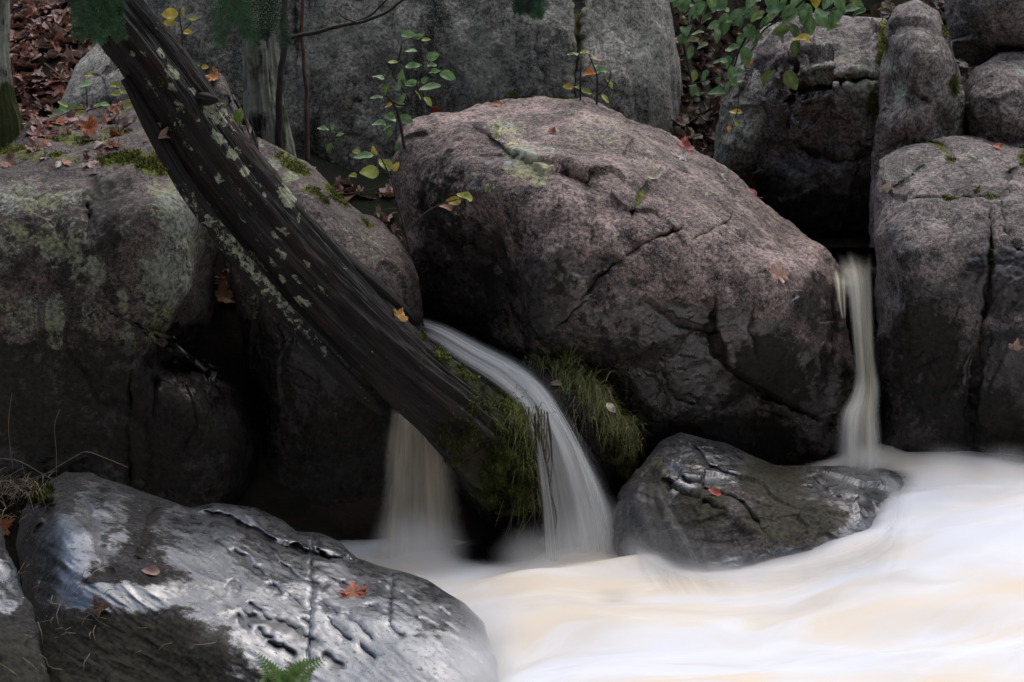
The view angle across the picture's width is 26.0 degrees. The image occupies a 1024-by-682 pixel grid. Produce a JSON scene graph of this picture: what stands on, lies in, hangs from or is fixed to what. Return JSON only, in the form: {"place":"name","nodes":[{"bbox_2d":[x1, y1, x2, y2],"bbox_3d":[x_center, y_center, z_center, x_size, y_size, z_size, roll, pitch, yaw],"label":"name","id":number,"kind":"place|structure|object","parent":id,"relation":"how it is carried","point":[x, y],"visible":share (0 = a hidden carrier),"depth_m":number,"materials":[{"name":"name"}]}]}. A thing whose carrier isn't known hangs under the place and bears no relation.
{"place":"outdoors","nodes":[
{"label":"outdoors","id":0,"kind":"place"},
{"bbox_2d":[0,0,976,680],"bbox_3d":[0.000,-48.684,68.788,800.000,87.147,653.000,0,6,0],"label":"ground","id":1,"kind":"structure","parent":0,"point":[470,530],"depth_m":8.46,"materials":[{"name":"soil"}]},
{"bbox_2d":[0,516,14,535],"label":"fallen leaf","id":2,"kind":"object","parent":1,"relation":"on","point":[5,524],"visible":0.94,"depth_m":8.30,"materials":[{"name":"brown plant"}]},
{"bbox_2d":[0,525,49,681],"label":"wet rock","id":3,"kind":"object","parent":1,"relation":"on","point":[16,647],"visible":1,"depth_m":6.51,"materials":[{"name":"grey stone"}]},
{"bbox_2d":[0,393,126,522],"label":"dry grass","id":4,"kind":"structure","parent":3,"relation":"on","point":[38,492],"depth_m":7.40,"materials":[{"name":"plant"}]},
{"bbox_2d":[59,43,128,113],"bbox_3d":[-1.712,-1.118,9.647,0.550,0.537,0.759,-3,7,-26],"label":"rock slab","id":5,"kind":"object","parent":1,"relation":"on","point":[97,62],"visible":0.29,"depth_m":9.43,"materials":[{"name":"stone"}]},
{"bbox_2d":[0,99,259,506],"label":"boulder","id":6,"kind":"object","parent":1,"relation":"on","point":[107,268],"visible":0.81,"depth_m":8.15,"materials":[{"name":"stone"}]},
{"bbox_2d":[0,0,23,148],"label":"tree","id":7,"kind":"object","parent":6,"relation":"on","point":[11,125],"visible":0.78,"depth_m":8.90,"materials":[{"name":"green plant"}]},
{"bbox_2d":[55,161,60,167],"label":"fallen leaf","id":8,"kind":"object","parent":6,"relation":"on","point":[57,163],"visible":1,"depth_m":8.36,"materials":[{"name":"beige plant"}]},
{"bbox_2d":[76,151,90,160],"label":"fallen leaf","id":9,"kind":"object","parent":6,"relation":"on","point":[86,156],"visible":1,"depth_m":8.42,"materials":[{"name":"brown plant"}]},
{"bbox_2d":[0,101,170,167],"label":"leaf litter","id":10,"kind":"object","parent":6,"relation":"on","point":[66,119],"visible":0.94,"depth_m":8.84,"materials":[{"name":"brown plant"}]},
{"bbox_2d":[78,114,102,135],"bbox_3d":[-1.665,-0.850,8.740,0.105,0.088,0.050,0,6,0],"label":"fallen leaf","id":11,"kind":"object","parent":6,"relation":"on","point":[89,126],"visible":1,"depth_m":8.75,"materials":[{"name":"orange plant"}]},
{"bbox_2d":[49,73,132,117],"bbox_3d":[-1.727,-1.005,9.085,0.362,0.185,0.133,0,6,0],"label":"seedling","id":12,"kind":"object","parent":6,"relation":"on","point":[66,107],"visible":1,"depth_m":9.10,"materials":[{"name":"green plant"}]},
{"bbox_2d":[112,117,132,127],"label":"fallen leaf","id":13,"kind":"object","parent":6,"relation":"on","point":[124,120],"visible":0.95,"depth_m":8.88,"materials":[{"name":"brown plant"}]},
{"bbox_2d":[162,6,197,45],"bbox_3d":[-1.365,-1.286,9.120,0.160,0.184,0.087,3,7,24],"label":"seedling","id":14,"kind":"object","parent":1,"relation":"on","point":[170,14],"visible":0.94,"depth_m":9.12,"materials":[{"name":"yellow plant"}]},
{"bbox_2d":[16,471,498,681],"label":"wet rock","id":15,"kind":"object","parent":1,"relation":"on","point":[241,586],"visible":0.98,"depth_m":6.86,"materials":[{"name":"grey stone"}]},
{"bbox_2d":[85,596,110,617],"bbox_3d":[-1.267,0.809,6.763,0.069,0.068,0.063,3,7,27],"label":"fallen leaf","id":16,"kind":"object","parent":15,"relation":"on","point":[98,603],"visible":1,"depth_m":6.77,"materials":[{"name":"brown plant"}]},
{"bbox_2d":[0,562,215,674],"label":"straw litter","id":17,"kind":"object","parent":15,"relation":"on","point":[77,617],"visible":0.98,"depth_m":6.76,"materials":[{"name":"brown plant"}]},
{"bbox_2d":[142,565,167,574],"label":"fallen leaf","id":18,"kind":"object","parent":15,"relation":"on","point":[153,570],"visible":1,"depth_m":6.91,"materials":[{"name":"brown plant"}]},
{"bbox_2d":[255,652,324,681],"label":"fern","id":19,"kind":"object","parent":15,"relation":"on","point":[290,674],"visible":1,"depth_m":5.80,"materials":[{"name":"green plant"}]},
{"bbox_2d":[337,581,369,597],"bbox_3d":[-0.495,0.788,6.928,0.080,0.062,0.074,4,7,35],"label":"fallen leaf","id":20,"kind":"object","parent":15,"relation":"on","point":[353,590],"visible":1,"depth_m":6.93,"materials":[{"name":"orange plant"}]},
{"bbox_2d":[241,0,295,156],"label":"tree","id":21,"kind":"object","parent":1,"relation":"on","point":[260,66],"visible":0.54,"depth_m":9.22,"materials":[{"name":"grey plant"}]},
{"bbox_2d":[205,0,292,48],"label":"cedar branch","id":22,"kind":"object","parent":21,"relation":"attached to","point":[239,16],"visible":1,"depth_m":8.43,"materials":[{"name":"green plant"}]},
{"bbox_2d":[299,0,309,161],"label":"sapling","id":23,"kind":"object","parent":1,"relation":"on","point":[307,138],"visible":0.95,"depth_m":9.24,"materials":[{"name":"wood"}]},
{"bbox_2d":[206,73,433,539],"bbox_3d":[-0.658,0.109,8.831,0.993,2.352,1.390,-2,6,-20],"label":"boulder","id":24,"kind":"object","parent":1,"relation":"on","point":[327,438],"visible":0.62,"depth_m":8.38,"materials":[{"name":"stone"}]},
{"bbox_2d":[187,49,208,68],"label":"seedling","id":25,"kind":"object","parent":24,"relation":"on","point":[203,66],"visible":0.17,"depth_m":9.05,"materials":[{"name":"yellow plant"}]},
{"bbox_2d":[205,67,222,80],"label":"fallen leaf","id":26,"kind":"object","parent":24,"relation":"on","point":[213,74],"visible":0.99,"depth_m":8.88,"materials":[{"name":"orange plant"}]},
{"bbox_2d":[317,124,343,152],"bbox_3d":[-0.738,-0.815,8.946,0.112,0.118,0.057,-4,7,-33],"label":"seedling","id":27,"kind":"object","parent":24,"relation":"on","point":[330,144],"visible":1,"depth_m":8.94,"materials":[{"name":"green plant"}]},
{"bbox_2d":[275,0,403,148],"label":"sapling","id":28,"kind":"object","parent":1,"relation":"on","point":[278,105],"visible":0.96,"depth_m":9.11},
{"bbox_2d":[345,146,472,248],"bbox_3d":[-0.384,-0.533,8.234,0.476,0.384,0.118,0,6,0],"label":"sapling","id":29,"kind":"object","parent":1,"relation":"on","point":[372,171],"visible":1,"depth_m":8.24,"materials":[{"name":"green plant"}]},
{"bbox_2d":[144,0,681,172],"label":"cliff","id":30,"kind":"structure","parent":1,"relation":"on","point":[490,51],"depth_m":9.67,"materials":[{"name":"stone"}]},
{"bbox_2d":[429,106,442,113],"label":"fallen leaf","id":31,"kind":"object","parent":30,"relation":"on","point":[435,109],"visible":0.73,"depth_m":9.64,"materials":[{"name":"brown plant"}]},
{"bbox_2d":[439,103,445,111],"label":"fallen leaf","id":32,"kind":"object","parent":30,"relation":"on","point":[443,106],"visible":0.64,"depth_m":9.63,"materials":[{"name":"brown plant"}]},
{"bbox_2d":[442,341,538,536],"bbox_3d":[-0.066,0.503,8.443,0.438,0.982,0.741,0,6,0],"label":"rock ledge","id":33,"kind":"object","parent":1,"relation":"on","point":[500,388],"visible":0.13,"depth_m":8.32,"materials":[{"name":"stone"}]},
{"bbox_2d":[65,0,554,517],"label":"fallen log","id":34,"kind":"object","parent":33,"relation":"on","point":[281,248],"visible":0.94,"depth_m":7.73,"materials":[{"name":"brown wood"}]},
{"bbox_2d":[67,0,129,46],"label":"cedar branch","id":35,"kind":"object","parent":34,"relation":"attached to","point":[103,17],"visible":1,"depth_m":7.15,"materials":[{"name":"green plant"}]},
{"bbox_2d":[233,108,243,129],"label":"seedling","id":36,"kind":"object","parent":34,"relation":"on","point":[238,116],"visible":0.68,"depth_m":8.22,"materials":[{"name":"green plant"}]},
{"bbox_2d":[393,307,408,324],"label":"fallen leaf","id":37,"kind":"object","parent":34,"relation":"on","point":[399,314],"visible":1,"depth_m":7.88,"materials":[{"name":"yellow plant"}]},
{"bbox_2d":[481,384,565,552],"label":"hanging roots","id":38,"kind":"object","parent":34,"relation":"hanging from","point":[527,424],"visible":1,"depth_m":7.95,"materials":[{"name":"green plant"}]},
{"bbox_2d":[424,322,613,559],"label":"waterfall","id":39,"kind":"structure","parent":33,"relation":"on","point":[594,527],"depth_m":7.99,"materials":[{"name":"liquid"}]},
{"bbox_2d":[9,0,972,302],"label":"leaf litter","id":40,"kind":"object","parent":1,"relation":"on","point":[59,28],"visible":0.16,"depth_m":10.15,"materials":[{"name":"brown plant"}]},
{"bbox_2d":[516,359,639,497],"bbox_3d":[0.272,0.479,8.473,0.457,0.832,0.735,-2,6,-21],"label":"rock ledge","id":41,"kind":"object","parent":1,"relation":"on","point":[603,471],"visible":0.27,"depth_m":8.20,"materials":[{"name":"plant"}]},
{"bbox_2d":[545,378,561,385],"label":"fallen leaf","id":42,"kind":"object","parent":41,"relation":"on","point":[555,383],"visible":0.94,"depth_m":8.20,"materials":[{"name":"brown plant"}]},
{"bbox_2d":[518,340,645,479],"bbox_3d":[0.246,0.246,8.172,0.511,0.607,0.454,0,6,0],"label":"grass clump","id":43,"kind":"object","parent":41,"relation":"on","point":[621,443],"visible":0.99,"depth_m":8.12,"materials":[{"name":"green plant"}]},
{"bbox_2d":[604,399,615,412],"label":"fallen leaf","id":44,"kind":"object","parent":43,"relation":"on","point":[610,407],"visible":1,"depth_m":8.04,"materials":[{"name":"beige plant"}]},
{"bbox_2d":[605,385,617,394],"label":"fallen leaf","id":45,"kind":"object","parent":41,"relation":"on","point":[611,389],"visible":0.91,"depth_m":8.30,"materials":[{"name":"brown plant"}]},
{"bbox_2d":[392,96,857,464],"bbox_3d":[0.428,-0.120,8.831,1.817,1.707,1.505,0,6,0],"label":"boulder","id":46,"kind":"object","parent":1,"relation":"on","point":[671,302],"visible":0.85,"depth_m":8.31,"materials":[{"name":"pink stone"}]},
{"bbox_2d":[370,30,455,151],"bbox_3d":[-0.389,-0.976,8.684,0.336,0.477,0.130,0,6,0],"label":"sapling","id":47,"kind":"object","parent":46,"relation":"on","point":[444,74],"visible":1,"depth_m":8.70,"materials":[{"name":"green plant"}]},
{"bbox_2d":[491,100,505,104],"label":"fallen leaf","id":48,"kind":"object","parent":46,"relation":"on","point":[497,102],"visible":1,"depth_m":9.09,"materials":[{"name":"brown plant"}]},
{"bbox_2d":[549,126,556,133],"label":"fallen leaf","id":49,"kind":"object","parent":46,"relation":"on","point":[552,129],"visible":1,"depth_m":8.61,"materials":[{"name":"brown plant"}]},
{"bbox_2d":[563,50,616,104],"bbox_3d":[0.324,-1.083,9.176,0.229,0.244,0.140,0,6,0],"label":"sapling","id":50,"kind":"object","parent":46,"relation":"on","point":[589,71],"visible":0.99,"depth_m":9.18,"materials":[{"name":"green plant"}]},
{"bbox_2d":[647,171,660,178],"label":"fallen leaf","id":51,"kind":"object","parent":46,"relation":"on","point":[652,175],"visible":1,"depth_m":8.39,"materials":[{"name":"beige plant"}]},
{"bbox_2d":[673,149,692,160],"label":"fallen leaf","id":52,"kind":"object","parent":46,"relation":"on","point":[683,155],"visible":1,"depth_m":8.85,"materials":[{"name":"grey plant"}]},
{"bbox_2d":[679,135,693,153],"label":"fallen leaf","id":53,"kind":"object","parent":46,"relation":"on","point":[685,144],"visible":0.95,"depth_m":9.06,"materials":[{"name":"plant"}]},
{"bbox_2d":[719,169,730,179],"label":"fallen leaf","id":54,"kind":"object","parent":46,"relation":"on","point":[725,176],"visible":1,"depth_m":8.89,"materials":[{"name":"grey plant"}]},
{"bbox_2d":[747,187,762,197],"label":"fallen leaf","id":55,"kind":"object","parent":46,"relation":"on","point":[753,192],"visible":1,"depth_m":8.94,"materials":[{"name":"plant"}]},
{"bbox_2d":[769,262,800,283],"bbox_3d":[0.999,-0.249,8.154,0.136,0.084,0.042,-1,6,-8],"label":"fallen leaf","id":56,"kind":"object","parent":46,"relation":"on","point":[778,273],"visible":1,"depth_m":8.16,"materials":[{"name":"brown plant"}]},
{"bbox_2d":[713,22,777,191],"bbox_3d":[1.103,-0.964,9.870,0.448,0.912,0.679,0,6,0],"label":"boulder","id":57,"kind":"object","parent":1,"relation":"on","point":[736,148],"visible":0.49,"depth_m":9.62,"materials":[{"name":"stone"}]},
{"bbox_2d":[663,0,865,131],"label":"shrub","id":58,"kind":"object","parent":1,"relation":"on","point":[774,8],"visible":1,"depth_m":8.80,"materials":[{"name":"green plant"}]},
{"bbox_2d":[734,11,887,254],"bbox_3d":[1.342,-0.792,9.697,0.760,1.297,0.860,0,6,0],"label":"boulder","id":59,"kind":"object","parent":1,"relation":"on","point":[811,176],"visible":0.67,"depth_m":9.46,"materials":[{"name":"stone"}]},
{"bbox_2d":[830,252,883,422],"bbox_3d":[1.366,0.043,8.841,0.381,0.774,0.652,0,6,0],"label":"rock ledge","id":60,"kind":"object","parent":1,"relation":"on","point":[863,265],"visible":0.19,"depth_m":8.59,"materials":[{"name":"stone"}]},
{"bbox_2d":[836,272,875,468],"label":"waterfall","id":61,"kind":"structure","parent":60,"relation":"on","point":[853,438],"depth_m":8.26,"materials":[{"name":"liquid"}]},
{"bbox_2d":[872,135,1023,480],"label":"boulder","id":62,"kind":"object","parent":1,"relation":"on","point":[948,231],"visible":0.88,"depth_m":8.25,"materials":[{"name":"stone"}]},
{"bbox_2d":[882,182,890,192],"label":"fallen leaf","id":63,"kind":"object","parent":62,"relation":"on","point":[886,187],"visible":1,"depth_m":8.58,"materials":[{"name":"beige plant"}]},
{"bbox_2d":[868,0,964,255],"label":"boulder","id":64,"kind":"object","parent":62,"relation":"on","point":[921,94],"visible":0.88,"depth_m":9.03,"materials":[{"name":"stone"}]},
{"bbox_2d":[963,50,1023,147],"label":"boulder","id":65,"kind":"object","parent":62,"relation":"on","point":[993,90],"visible":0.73,"depth_m":9.06,"materials":[{"name":"stone"}]},
{"bbox_2d":[944,0,1023,66],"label":"boulder","id":66,"kind":"object","parent":65,"relation":"on","point":[982,31],"visible":0.94,"depth_m":9.41,"materials":[{"name":"stone"}]},
{"bbox_2d":[990,142,1002,148],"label":"fallen leaf","id":67,"kind":"object","parent":62,"relation":"on","point":[999,145],"visible":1,"depth_m":8.82,"materials":[{"name":"orange plant"}]},
{"bbox_2d":[1008,338,1023,356],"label":"fallen leaf","id":68,"kind":"object","parent":62,"relation":"on","point":[1015,345],"visible":1,"depth_m":8.05,"materials":[{"name":"brown plant"}]},
{"bbox_2d":[506,0,554,20],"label":"cedar branch","id":69,"kind":"object","parent":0,"point":[534,10],"visible":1,"depth_m":8.53,"materials":[{"name":"green plant"}]},
{"bbox_2d":[341,443,1023,681],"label":"water","id":70,"kind":"structure","parent":0,"point":[929,587],"depth_m":6.98,"materials":[{"name":"white liquid"}]},
{"bbox_2d":[389,417,448,557],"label":"waterfall","id":71,"kind":"structure","parent":70,"relation":"on","point":[430,497],"depth_m":8.09,"materials":[{"name":"liquid"}]},
{"bbox_2d":[612,433,906,571],"bbox_3d":[0.941,0.696,7.885,1.163,0.660,0.836,0,6,0],"label":"wet rock","id":72,"kind":"object","parent":70,"relation":"in","point":[671,509],"visible":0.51,"depth_m":7.71,"materials":[{"name":"stone"}]},
{"bbox_2d":[708,488,726,495],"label":"fallen leaf","id":73,"kind":"object","parent":72,"relation":"on","point":[716,491],"visible":1,"depth_m":7.68,"materials":[{"name":"plant"}]},
{"bbox_2d":[808,237,874,246],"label":"pool water","id":74,"kind":"structure","parent":0,"point":[845,242],"depth_m":9.26,"materials":[{"name":"black liquid"}]}
]}

